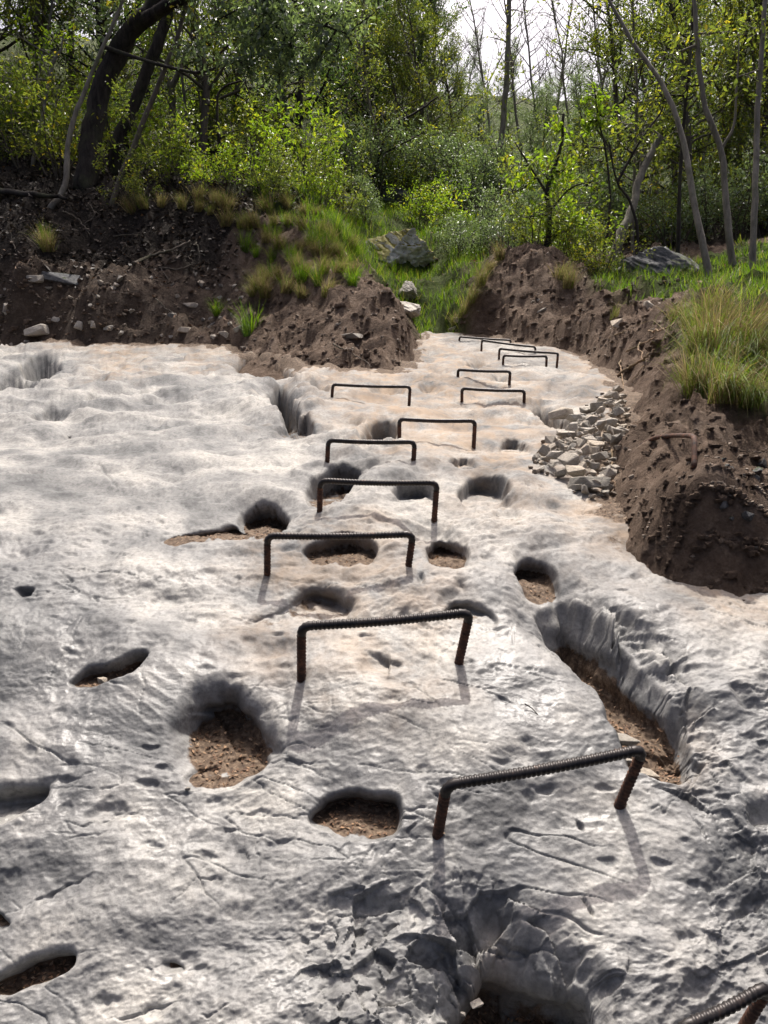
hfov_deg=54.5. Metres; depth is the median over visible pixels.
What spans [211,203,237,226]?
grass tuft
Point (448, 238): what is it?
glossy shrub
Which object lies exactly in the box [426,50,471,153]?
silvery evergreen tree
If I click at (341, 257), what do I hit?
grass tuft
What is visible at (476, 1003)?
stone
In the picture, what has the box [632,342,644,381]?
root
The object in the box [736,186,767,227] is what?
fresh green shrub
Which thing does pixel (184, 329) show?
stone
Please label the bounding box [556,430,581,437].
stone
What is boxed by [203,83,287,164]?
leafy shrub
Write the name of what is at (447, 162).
leafy shrub
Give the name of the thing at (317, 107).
leafy shrub
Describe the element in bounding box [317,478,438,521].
iron rung
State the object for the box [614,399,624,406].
stone
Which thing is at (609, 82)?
silvery evergreen tree
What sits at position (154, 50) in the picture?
dark tree
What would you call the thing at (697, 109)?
dark evergreen tree
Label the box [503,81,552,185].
silvery evergreen tree
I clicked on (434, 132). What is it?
leafy shrub
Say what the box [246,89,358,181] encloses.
fresh green shrub
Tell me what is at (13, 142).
leafy shrub
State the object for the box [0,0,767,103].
sky
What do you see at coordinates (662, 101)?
evergreen tree
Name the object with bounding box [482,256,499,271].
grass tuft
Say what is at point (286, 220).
grass tuft
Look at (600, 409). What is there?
stone
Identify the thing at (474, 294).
grass tuft
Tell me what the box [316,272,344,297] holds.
grass tuft
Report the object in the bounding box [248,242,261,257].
grass tuft
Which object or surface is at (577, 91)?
silvery evergreen tree
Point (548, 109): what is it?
silvery evergreen tree
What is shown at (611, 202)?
fresh green shrub
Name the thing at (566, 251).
leafy shrub
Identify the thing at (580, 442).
stone
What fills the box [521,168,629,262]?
fresh green shrub
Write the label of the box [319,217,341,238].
grass tuft
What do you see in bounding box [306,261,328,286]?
grass tuft
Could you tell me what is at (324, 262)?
grass tuft
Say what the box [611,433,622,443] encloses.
stone
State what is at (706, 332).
grass tuft
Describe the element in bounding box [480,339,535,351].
iron rung
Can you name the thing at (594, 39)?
evergreen tree
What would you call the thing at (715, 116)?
slender tree
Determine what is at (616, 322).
stone
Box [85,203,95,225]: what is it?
fallen branch
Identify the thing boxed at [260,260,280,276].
grass tuft
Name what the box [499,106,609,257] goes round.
shrub
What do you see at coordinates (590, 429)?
stone
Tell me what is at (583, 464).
stone
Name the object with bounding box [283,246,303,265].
grass tuft
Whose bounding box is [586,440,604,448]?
stone
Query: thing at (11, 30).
dark evergreen tree
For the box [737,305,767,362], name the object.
grass tuft
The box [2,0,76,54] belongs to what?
dark evergreen tree
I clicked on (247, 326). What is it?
grass tuft
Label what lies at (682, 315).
grass tuft
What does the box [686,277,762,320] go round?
grass tuft
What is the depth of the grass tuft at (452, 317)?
9.99 m
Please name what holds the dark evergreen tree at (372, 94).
on the earth terrain at (716, 559)
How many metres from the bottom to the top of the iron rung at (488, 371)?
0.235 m
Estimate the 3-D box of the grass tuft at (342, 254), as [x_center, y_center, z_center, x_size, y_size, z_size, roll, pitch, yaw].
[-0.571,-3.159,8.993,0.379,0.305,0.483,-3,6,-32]
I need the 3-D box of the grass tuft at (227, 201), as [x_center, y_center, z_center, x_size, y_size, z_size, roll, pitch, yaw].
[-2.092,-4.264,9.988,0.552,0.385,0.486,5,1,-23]
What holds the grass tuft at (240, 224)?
on the earth terrain at (716, 559)
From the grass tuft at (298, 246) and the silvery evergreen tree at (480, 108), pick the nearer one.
the grass tuft at (298, 246)
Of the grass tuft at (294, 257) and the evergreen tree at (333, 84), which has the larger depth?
the evergreen tree at (333, 84)
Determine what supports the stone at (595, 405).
on the rock slab
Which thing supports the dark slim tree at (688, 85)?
on the earth terrain at (716, 559)
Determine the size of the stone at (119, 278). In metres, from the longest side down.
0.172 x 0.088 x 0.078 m
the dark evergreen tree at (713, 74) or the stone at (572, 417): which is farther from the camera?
the dark evergreen tree at (713, 74)
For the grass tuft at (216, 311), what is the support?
on the earth terrain at (716, 559)
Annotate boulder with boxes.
[365,228,438,266]
[369,186,422,207]
[398,281,417,299]
[400,301,420,317]
[615,246,698,275]
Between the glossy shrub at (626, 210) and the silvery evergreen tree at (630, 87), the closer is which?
the glossy shrub at (626, 210)
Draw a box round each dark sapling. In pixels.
[206,77,264,178]
[601,65,681,255]
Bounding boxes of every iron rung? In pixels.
[264,531,414,575]
[297,609,472,682]
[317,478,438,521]
[325,438,416,462]
[330,383,411,406]
[397,417,476,448]
[432,745,646,839]
[456,368,511,384]
[458,336,511,342]
[460,387,525,402]
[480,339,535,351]
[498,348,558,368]
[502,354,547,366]
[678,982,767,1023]
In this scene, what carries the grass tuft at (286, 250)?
on the earth terrain at (716, 559)
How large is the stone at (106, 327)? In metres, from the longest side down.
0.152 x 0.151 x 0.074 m
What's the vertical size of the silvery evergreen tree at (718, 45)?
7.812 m
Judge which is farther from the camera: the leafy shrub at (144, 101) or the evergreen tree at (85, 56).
the evergreen tree at (85, 56)
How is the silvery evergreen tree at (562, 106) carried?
on the earth terrain at (716, 559)
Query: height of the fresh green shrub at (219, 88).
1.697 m
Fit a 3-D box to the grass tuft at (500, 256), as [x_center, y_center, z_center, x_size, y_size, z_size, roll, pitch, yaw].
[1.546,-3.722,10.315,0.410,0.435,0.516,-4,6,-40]
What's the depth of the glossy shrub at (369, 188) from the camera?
12.98 m
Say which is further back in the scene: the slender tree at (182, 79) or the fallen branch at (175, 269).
the slender tree at (182, 79)
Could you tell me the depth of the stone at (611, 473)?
3.10 m
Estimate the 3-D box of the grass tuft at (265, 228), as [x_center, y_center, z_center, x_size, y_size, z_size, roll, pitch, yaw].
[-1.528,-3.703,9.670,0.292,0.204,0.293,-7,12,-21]
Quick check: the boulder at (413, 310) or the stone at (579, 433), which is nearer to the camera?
the stone at (579, 433)
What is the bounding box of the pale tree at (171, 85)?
[135,3,224,146]
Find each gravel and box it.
[0,197,412,368]
[455,252,767,557]
[528,392,636,495]
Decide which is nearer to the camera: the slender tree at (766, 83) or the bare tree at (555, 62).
the slender tree at (766, 83)
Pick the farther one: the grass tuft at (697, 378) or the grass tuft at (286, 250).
the grass tuft at (286, 250)
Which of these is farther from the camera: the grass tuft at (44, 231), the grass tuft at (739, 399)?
the grass tuft at (44, 231)
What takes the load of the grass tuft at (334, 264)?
on the earth terrain at (716, 559)
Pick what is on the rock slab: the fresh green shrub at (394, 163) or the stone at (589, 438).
the stone at (589, 438)
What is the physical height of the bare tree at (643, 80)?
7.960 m
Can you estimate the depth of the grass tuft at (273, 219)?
9.69 m
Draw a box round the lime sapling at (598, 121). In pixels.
[575,74,624,269]
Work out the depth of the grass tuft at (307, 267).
8.37 m
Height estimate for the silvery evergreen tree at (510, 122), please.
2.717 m
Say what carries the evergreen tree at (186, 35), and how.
on the earth terrain at (716, 559)
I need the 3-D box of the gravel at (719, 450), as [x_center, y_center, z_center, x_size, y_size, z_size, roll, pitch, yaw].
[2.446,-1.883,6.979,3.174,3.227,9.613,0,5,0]
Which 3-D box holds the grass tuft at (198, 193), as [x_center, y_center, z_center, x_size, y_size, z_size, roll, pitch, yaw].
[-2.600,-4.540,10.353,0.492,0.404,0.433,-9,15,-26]
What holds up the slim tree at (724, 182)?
on the earth terrain at (716, 559)
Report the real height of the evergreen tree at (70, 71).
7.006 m
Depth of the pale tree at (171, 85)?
13.94 m
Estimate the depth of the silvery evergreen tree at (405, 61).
30.64 m
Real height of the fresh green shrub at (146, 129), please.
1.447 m
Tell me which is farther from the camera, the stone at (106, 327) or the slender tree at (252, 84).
the slender tree at (252, 84)
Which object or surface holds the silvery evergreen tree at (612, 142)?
on the earth terrain at (716, 559)
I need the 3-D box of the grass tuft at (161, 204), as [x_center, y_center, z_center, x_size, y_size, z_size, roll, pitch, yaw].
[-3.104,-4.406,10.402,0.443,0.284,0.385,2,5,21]
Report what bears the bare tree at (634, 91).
on the earth terrain at (716, 559)
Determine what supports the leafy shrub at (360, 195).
on the earth terrain at (716, 559)
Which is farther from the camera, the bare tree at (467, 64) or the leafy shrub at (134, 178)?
the bare tree at (467, 64)
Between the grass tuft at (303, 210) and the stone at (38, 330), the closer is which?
the stone at (38, 330)
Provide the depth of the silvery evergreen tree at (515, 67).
34.52 m
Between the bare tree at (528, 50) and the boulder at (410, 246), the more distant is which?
the bare tree at (528, 50)
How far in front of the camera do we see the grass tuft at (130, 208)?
10.44 m
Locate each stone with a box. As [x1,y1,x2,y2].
[24,324,48,336]
[26,275,43,282]
[41,271,80,284]
[51,317,59,321]
[74,321,82,329]
[97,677,106,683]
[103,325,113,329]
[117,275,122,281]
[177,327,190,332]
[183,303,197,307]
[218,331,228,337]
[233,325,240,332]
[342,333,362,338]
[470,998,483,1008]
[532,453,540,459]
[537,444,549,456]
[537,466,544,471]
[545,435,556,443]
[546,451,563,458]
[548,407,573,419]
[549,443,556,449]
[554,469,565,477]
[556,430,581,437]
[557,452,578,465]
[558,442,568,450]
[565,422,577,430]
[565,465,585,476]
[566,414,583,421]
[567,443,575,449]
[567,476,610,488]
[572,484,581,489]
[576,431,583,436]
[576,439,584,446]
[577,462,586,468]
[579,406,591,413]
[580,427,594,435]
[580,444,591,455]
[581,421,588,426]
[581,485,588,494]
[583,416,597,424]
[584,436,596,442]
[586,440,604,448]
[588,462,599,469]
[590,402,602,410]
[590,469,596,476]
[591,447,599,453]
[591,451,607,460]
[595,436,603,440]
[596,406,604,414]
[596,420,606,430]
[597,397,609,406]
[599,468,616,479]
[601,490,608,494]
[602,433,610,441]
[602,484,613,491]
[603,391,618,399]
[606,418,616,425]
[606,425,613,435]
[608,457,616,461]
[610,318,623,328]
[610,407,624,417]
[611,426,624,434]
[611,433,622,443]
[611,464,619,471]
[612,385,620,391]
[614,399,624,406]
[616,426,628,432]
[617,733,639,745]
[640,767,659,778]
[643,301,653,308]
[719,501,728,509]
[741,511,754,521]
[752,467,762,473]
[758,458,766,467]
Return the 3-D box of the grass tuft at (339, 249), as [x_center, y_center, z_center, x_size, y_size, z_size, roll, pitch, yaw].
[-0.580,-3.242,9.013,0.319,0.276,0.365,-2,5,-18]
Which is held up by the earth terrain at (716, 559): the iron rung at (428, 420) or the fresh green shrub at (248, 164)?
the fresh green shrub at (248, 164)
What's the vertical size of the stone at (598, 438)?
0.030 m
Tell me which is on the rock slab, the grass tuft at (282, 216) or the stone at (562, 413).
the stone at (562, 413)
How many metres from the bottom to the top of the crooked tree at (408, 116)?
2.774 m
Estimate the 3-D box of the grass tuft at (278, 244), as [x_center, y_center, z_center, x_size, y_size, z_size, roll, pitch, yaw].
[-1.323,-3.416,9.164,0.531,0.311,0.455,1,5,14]
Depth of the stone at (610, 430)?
3.74 m
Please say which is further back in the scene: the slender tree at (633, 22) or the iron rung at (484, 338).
the slender tree at (633, 22)
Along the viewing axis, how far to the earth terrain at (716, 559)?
8.97 m
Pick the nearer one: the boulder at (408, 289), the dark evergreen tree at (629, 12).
the boulder at (408, 289)
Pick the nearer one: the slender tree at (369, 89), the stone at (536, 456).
the stone at (536, 456)
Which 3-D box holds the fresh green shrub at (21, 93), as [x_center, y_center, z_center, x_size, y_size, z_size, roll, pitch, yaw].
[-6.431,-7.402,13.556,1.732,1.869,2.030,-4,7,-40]
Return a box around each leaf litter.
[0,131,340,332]
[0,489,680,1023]
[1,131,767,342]
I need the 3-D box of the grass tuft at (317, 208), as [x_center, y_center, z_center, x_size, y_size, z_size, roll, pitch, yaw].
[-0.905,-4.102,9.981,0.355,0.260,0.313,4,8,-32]
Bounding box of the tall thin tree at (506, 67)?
[469,0,542,193]
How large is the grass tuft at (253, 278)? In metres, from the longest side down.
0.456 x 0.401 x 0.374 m
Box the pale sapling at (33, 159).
[0,2,93,165]
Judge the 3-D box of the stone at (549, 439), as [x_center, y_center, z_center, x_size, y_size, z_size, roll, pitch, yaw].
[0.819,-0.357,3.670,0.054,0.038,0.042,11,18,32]
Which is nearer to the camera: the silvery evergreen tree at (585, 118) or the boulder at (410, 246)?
the boulder at (410, 246)
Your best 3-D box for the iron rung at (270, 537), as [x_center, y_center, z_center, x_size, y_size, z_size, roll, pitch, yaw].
[-0.144,0.155,2.388,0.489,0.196,0.080,0,5,-2]
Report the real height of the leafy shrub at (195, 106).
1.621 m
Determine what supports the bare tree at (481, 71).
on the earth terrain at (716, 559)
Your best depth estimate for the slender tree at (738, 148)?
15.43 m
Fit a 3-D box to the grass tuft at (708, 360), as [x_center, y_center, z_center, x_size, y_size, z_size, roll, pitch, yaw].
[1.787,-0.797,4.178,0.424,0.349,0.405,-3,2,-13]
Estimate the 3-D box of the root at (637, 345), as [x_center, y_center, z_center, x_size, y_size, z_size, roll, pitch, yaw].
[2.126,-1.387,6.093,0.082,0.057,0.877,0,5,4]
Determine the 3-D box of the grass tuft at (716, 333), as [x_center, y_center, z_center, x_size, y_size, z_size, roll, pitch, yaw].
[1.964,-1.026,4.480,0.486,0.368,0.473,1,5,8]
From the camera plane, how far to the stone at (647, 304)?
7.12 m
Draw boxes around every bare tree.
[387,1,436,159]
[391,0,483,162]
[454,0,517,155]
[472,0,557,162]
[492,0,567,162]
[526,0,608,170]
[527,0,591,165]
[563,0,637,176]
[569,0,621,179]
[570,0,705,221]
[590,0,714,217]
[645,0,748,173]
[711,4,766,160]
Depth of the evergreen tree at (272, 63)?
22.58 m
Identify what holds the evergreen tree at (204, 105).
on the earth terrain at (716, 559)
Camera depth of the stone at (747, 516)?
2.34 m
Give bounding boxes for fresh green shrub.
[0,58,74,151]
[0,78,49,151]
[16,74,91,159]
[72,60,166,148]
[113,88,196,174]
[144,110,210,187]
[176,73,254,148]
[177,141,244,190]
[186,72,258,145]
[205,112,289,184]
[219,87,295,156]
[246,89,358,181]
[295,145,356,210]
[371,127,421,188]
[383,179,444,227]
[411,168,451,214]
[422,166,478,230]
[429,143,488,201]
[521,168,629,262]
[527,194,587,247]
[589,166,648,242]
[641,203,708,246]
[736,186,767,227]
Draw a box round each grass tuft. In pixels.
[24,219,65,252]
[38,223,57,241]
[114,188,137,214]
[126,187,154,209]
[146,188,174,207]
[171,191,189,210]
[182,174,211,201]
[191,192,207,211]
[202,185,223,207]
[203,200,216,214]
[204,298,223,316]
[208,185,228,208]
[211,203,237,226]
[213,186,245,210]
[228,297,266,336]
[232,227,257,252]
[233,195,264,228]
[235,209,259,229]
[235,210,247,228]
[240,263,266,289]
[240,278,256,296]
[242,264,281,298]
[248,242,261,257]
[251,262,272,280]
[252,191,275,214]
[257,225,276,242]
[258,220,272,233]
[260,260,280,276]
[263,224,294,249]
[264,207,279,225]
[264,225,281,238]
[264,243,277,262]
[266,257,285,279]
[272,183,295,208]
[274,267,297,293]
[277,208,287,221]
[279,238,297,260]
[280,211,298,225]
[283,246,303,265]
[283,248,307,270]
[288,258,316,284]
[290,200,307,214]
[290,233,311,251]
[290,281,313,298]
[291,210,309,230]
[296,219,323,246]
[296,255,315,273]
[300,233,330,255]
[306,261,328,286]
[308,251,340,273]
[309,204,323,216]
[310,211,334,235]
[316,227,335,251]
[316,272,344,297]
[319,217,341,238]
[319,232,344,257]
[322,246,349,262]
[325,207,346,234]
[325,255,340,271]
[331,252,357,272]
[334,237,346,254]
[334,247,348,267]
[337,224,360,244]
[338,261,364,286]
[339,255,370,276]
[343,230,362,249]
[354,243,366,259]
[441,310,457,325]
[457,291,480,317]
[463,278,492,303]
[467,257,493,286]
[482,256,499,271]
[489,235,508,260]
[547,256,578,279]
[556,258,588,288]
[606,300,626,319]
[637,269,755,357]
[651,317,748,398]
[655,290,718,338]
[657,287,693,321]
[661,325,725,364]
[662,310,717,348]
[665,311,767,361]
[665,353,728,400]
[670,295,699,329]
[670,330,767,403]
[670,343,738,383]
[671,284,746,337]
[679,331,758,369]
[680,338,754,391]
[684,288,760,335]
[684,347,752,390]
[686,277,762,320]
[688,255,766,313]
[704,321,761,366]
[707,312,767,371]
[708,348,767,409]
[713,277,767,352]
[713,358,767,409]
[715,344,767,379]
[729,370,767,421]
[731,341,767,380]
[734,325,767,370]
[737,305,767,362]
[740,280,767,343]
[743,337,767,380]
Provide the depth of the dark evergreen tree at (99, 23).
14.42 m
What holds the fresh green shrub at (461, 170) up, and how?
on the earth terrain at (716, 559)
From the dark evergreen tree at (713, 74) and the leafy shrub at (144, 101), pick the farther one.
the dark evergreen tree at (713, 74)
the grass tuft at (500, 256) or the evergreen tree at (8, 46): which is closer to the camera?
the grass tuft at (500, 256)
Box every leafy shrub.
[0,63,64,170]
[5,44,123,177]
[92,143,176,206]
[96,54,176,145]
[105,75,212,181]
[147,66,234,149]
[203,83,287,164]
[230,126,302,202]
[264,114,345,195]
[282,139,374,219]
[292,98,361,169]
[310,164,357,207]
[366,122,445,194]
[420,141,473,191]
[455,108,523,181]
[481,138,589,228]
[495,187,563,246]
[535,191,619,262]
[542,158,628,220]
[562,217,658,274]
[600,141,712,245]
[662,130,767,225]
[682,136,767,235]
[749,137,767,226]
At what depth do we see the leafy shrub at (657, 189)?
13.56 m
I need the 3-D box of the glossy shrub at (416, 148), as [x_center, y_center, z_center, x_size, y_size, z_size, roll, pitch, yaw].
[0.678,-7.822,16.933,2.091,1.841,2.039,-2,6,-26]
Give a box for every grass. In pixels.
[242,169,375,277]
[343,190,489,336]
[593,234,767,318]
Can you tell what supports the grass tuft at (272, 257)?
on the earth terrain at (716, 559)
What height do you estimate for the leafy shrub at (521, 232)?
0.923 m
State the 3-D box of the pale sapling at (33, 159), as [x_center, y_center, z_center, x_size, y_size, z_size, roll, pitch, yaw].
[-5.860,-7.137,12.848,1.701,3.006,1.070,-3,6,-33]
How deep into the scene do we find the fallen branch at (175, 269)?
9.54 m
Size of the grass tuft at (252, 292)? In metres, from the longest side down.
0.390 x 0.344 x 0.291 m
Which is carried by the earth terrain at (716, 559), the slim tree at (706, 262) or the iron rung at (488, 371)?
the slim tree at (706, 262)
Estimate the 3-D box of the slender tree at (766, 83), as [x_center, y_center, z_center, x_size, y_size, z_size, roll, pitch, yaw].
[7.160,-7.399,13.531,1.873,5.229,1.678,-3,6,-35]
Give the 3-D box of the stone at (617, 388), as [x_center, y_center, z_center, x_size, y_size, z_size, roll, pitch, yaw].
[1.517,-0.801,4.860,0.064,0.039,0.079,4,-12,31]
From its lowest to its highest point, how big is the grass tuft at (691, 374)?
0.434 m
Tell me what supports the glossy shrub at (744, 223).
on the earth terrain at (716, 559)
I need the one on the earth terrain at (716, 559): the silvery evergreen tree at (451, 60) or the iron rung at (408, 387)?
the silvery evergreen tree at (451, 60)
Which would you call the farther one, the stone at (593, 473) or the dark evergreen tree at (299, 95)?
the dark evergreen tree at (299, 95)
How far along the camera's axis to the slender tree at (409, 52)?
17.43 m
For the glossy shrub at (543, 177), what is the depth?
13.14 m
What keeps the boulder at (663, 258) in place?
on the earth terrain at (716, 559)
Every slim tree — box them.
[607,0,711,275]
[631,0,743,252]
[633,0,739,266]
[719,0,767,270]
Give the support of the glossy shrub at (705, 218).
on the earth terrain at (716, 559)
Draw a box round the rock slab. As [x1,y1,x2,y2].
[0,331,767,1023]
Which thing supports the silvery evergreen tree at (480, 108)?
on the earth terrain at (716, 559)
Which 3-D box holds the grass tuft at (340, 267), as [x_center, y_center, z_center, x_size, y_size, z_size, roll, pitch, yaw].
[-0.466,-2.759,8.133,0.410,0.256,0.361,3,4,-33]
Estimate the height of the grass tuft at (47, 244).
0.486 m
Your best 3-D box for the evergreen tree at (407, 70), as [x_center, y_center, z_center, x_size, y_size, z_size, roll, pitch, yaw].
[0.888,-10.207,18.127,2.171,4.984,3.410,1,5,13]
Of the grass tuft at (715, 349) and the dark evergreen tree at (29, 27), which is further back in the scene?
the dark evergreen tree at (29, 27)
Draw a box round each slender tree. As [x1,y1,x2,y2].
[18,0,106,135]
[113,0,194,144]
[143,3,230,151]
[220,0,288,155]
[322,0,395,132]
[329,0,415,176]
[340,0,404,183]
[366,0,469,182]
[585,0,697,254]
[654,0,766,190]
[697,13,767,216]
[709,0,767,173]
[723,26,767,164]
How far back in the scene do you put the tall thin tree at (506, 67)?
16.95 m
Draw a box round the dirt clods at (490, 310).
[4,247,680,373]
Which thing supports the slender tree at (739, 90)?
on the earth terrain at (716, 559)
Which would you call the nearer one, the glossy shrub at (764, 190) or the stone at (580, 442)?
the stone at (580, 442)
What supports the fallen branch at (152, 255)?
on the earth terrain at (716, 559)
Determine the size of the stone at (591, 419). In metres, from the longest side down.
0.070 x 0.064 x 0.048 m
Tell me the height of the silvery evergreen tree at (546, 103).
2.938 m
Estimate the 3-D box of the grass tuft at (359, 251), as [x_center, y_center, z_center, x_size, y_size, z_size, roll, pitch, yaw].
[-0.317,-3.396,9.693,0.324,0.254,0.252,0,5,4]
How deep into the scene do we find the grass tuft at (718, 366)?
4.06 m
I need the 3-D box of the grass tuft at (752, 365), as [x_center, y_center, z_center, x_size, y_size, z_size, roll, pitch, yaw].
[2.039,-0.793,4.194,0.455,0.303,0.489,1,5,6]
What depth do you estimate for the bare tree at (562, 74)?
19.86 m
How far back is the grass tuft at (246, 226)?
9.64 m
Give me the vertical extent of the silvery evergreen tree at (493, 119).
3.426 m
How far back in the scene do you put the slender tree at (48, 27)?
13.78 m
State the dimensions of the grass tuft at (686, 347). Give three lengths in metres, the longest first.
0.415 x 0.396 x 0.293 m
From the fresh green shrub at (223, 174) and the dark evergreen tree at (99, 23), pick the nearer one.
the fresh green shrub at (223, 174)
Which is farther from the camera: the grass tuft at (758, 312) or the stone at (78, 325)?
the stone at (78, 325)
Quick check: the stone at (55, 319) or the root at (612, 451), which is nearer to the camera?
the root at (612, 451)
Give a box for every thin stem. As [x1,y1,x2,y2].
[47,0,148,209]
[110,0,199,204]
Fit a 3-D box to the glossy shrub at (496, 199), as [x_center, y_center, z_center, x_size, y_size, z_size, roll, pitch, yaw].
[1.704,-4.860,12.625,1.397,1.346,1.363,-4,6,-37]
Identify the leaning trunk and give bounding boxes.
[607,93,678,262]
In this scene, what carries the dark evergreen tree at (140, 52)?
on the earth terrain at (716, 559)
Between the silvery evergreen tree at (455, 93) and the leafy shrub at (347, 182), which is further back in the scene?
the silvery evergreen tree at (455, 93)
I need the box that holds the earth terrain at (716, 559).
[0,31,767,1023]
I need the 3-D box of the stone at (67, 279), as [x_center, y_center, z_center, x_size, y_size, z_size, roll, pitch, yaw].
[-4.094,-2.980,9.613,0.507,0.172,0.371,3,1,5]
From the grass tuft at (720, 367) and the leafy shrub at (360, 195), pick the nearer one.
the grass tuft at (720, 367)
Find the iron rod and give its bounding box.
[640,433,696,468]
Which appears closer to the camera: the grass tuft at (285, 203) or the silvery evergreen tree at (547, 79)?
the grass tuft at (285, 203)
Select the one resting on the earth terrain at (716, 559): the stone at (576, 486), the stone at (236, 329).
the stone at (236, 329)
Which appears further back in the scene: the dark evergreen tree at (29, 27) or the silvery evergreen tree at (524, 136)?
the dark evergreen tree at (29, 27)
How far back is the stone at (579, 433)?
3.52 m
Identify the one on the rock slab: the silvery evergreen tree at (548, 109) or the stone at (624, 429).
the stone at (624, 429)
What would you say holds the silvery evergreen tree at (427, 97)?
on the earth terrain at (716, 559)
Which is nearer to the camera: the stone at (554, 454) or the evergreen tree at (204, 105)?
the stone at (554, 454)
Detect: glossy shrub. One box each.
[301,109,392,184]
[313,107,380,194]
[330,107,426,196]
[339,172,389,224]
[372,116,462,188]
[374,106,483,209]
[402,102,490,200]
[432,211,487,258]
[436,183,518,257]
[440,128,506,211]
[449,120,547,214]
[470,194,545,254]
[479,144,602,236]
[499,171,561,246]
[562,150,658,240]
[597,181,656,239]
[614,174,713,247]
[659,150,749,242]
[703,143,767,240]
[741,166,767,225]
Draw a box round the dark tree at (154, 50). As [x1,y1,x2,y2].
[109,0,209,174]
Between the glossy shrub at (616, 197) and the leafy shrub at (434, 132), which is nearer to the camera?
the glossy shrub at (616, 197)
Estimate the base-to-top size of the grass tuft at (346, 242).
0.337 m
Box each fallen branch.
[0,188,67,200]
[10,232,21,255]
[62,211,89,235]
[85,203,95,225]
[132,240,190,264]
[155,299,178,315]
[159,264,192,269]
[333,343,372,367]
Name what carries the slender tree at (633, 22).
on the earth terrain at (716, 559)
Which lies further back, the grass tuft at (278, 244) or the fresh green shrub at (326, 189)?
the fresh green shrub at (326, 189)
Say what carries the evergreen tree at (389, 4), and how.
on the earth terrain at (716, 559)
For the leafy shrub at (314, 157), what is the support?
on the earth terrain at (716, 559)
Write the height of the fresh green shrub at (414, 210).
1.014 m
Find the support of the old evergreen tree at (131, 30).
on the earth terrain at (716, 559)
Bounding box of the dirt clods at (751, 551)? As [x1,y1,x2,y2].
[608,379,767,600]
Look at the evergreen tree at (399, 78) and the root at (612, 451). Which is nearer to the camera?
the root at (612, 451)
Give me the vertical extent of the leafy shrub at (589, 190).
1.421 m
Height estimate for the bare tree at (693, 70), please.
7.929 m
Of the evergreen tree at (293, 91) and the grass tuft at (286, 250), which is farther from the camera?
the evergreen tree at (293, 91)
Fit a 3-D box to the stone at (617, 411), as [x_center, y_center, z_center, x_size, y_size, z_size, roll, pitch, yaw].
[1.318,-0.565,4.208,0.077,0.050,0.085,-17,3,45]
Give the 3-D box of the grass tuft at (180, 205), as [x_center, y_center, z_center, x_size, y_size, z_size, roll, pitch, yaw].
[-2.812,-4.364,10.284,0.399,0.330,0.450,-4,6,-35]
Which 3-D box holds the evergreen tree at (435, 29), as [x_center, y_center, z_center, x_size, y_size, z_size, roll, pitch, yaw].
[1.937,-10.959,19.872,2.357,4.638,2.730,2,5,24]
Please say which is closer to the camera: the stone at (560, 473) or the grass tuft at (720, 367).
the stone at (560, 473)
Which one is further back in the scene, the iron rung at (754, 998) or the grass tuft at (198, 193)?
the grass tuft at (198, 193)
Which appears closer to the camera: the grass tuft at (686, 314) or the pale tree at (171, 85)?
the grass tuft at (686, 314)
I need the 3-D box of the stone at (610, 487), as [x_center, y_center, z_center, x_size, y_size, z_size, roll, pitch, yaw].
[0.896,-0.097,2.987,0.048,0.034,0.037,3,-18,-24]
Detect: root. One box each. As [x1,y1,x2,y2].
[610,449,615,486]
[617,349,654,376]
[618,360,623,388]
[626,337,654,352]
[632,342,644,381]
[648,318,679,332]
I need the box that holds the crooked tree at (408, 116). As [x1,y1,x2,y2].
[357,84,438,197]
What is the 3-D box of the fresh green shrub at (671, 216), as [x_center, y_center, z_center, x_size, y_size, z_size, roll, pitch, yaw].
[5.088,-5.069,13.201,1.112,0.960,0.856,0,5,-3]
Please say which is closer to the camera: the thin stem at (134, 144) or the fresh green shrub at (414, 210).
the thin stem at (134, 144)
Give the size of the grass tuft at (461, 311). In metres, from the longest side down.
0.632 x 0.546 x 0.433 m
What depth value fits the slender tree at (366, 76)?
14.79 m
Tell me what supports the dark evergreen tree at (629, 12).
on the earth terrain at (716, 559)
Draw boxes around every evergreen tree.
[0,0,31,63]
[0,0,97,132]
[0,0,110,110]
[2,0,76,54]
[9,0,196,136]
[11,0,141,129]
[44,0,389,191]
[59,0,216,119]
[106,0,231,100]
[114,0,340,159]
[153,0,269,97]
[167,0,297,150]
[172,1,221,69]
[173,0,380,166]
[174,0,375,156]
[210,0,309,117]
[272,0,344,116]
[286,0,381,134]
[294,19,355,120]
[296,0,439,159]
[298,0,427,159]
[305,35,340,126]
[319,1,422,153]
[321,0,410,163]
[329,0,420,146]
[344,7,463,182]
[352,0,471,165]
[377,0,464,168]
[392,0,440,111]
[398,0,493,174]
[401,0,478,158]
[405,48,443,149]
[407,0,472,129]
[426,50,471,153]
[443,65,488,161]
[449,30,484,124]
[456,81,498,165]
[469,67,500,139]
[491,36,526,123]
[491,54,523,125]
[495,96,528,165]
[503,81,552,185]
[512,77,561,195]
[512,108,551,206]
[521,77,563,162]
[528,69,553,142]
[533,0,767,223]
[547,0,707,183]
[552,53,571,122]
[556,61,618,202]
[559,106,595,184]
[561,79,603,176]
[563,39,609,151]
[573,0,767,234]
[584,92,632,197]
[590,46,685,202]
[591,4,717,193]
[594,39,628,124]
[599,0,745,204]
[639,0,767,221]
[648,0,766,189]
[650,48,733,196]
[682,0,723,123]
[690,0,767,123]
[692,0,767,217]
[694,3,756,157]
[696,36,766,206]
[720,13,767,148]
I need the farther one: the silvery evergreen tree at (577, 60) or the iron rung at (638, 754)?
the silvery evergreen tree at (577, 60)
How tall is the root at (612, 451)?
0.151 m
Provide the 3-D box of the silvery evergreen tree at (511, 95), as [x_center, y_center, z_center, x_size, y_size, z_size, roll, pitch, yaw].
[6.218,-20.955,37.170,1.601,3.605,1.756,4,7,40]

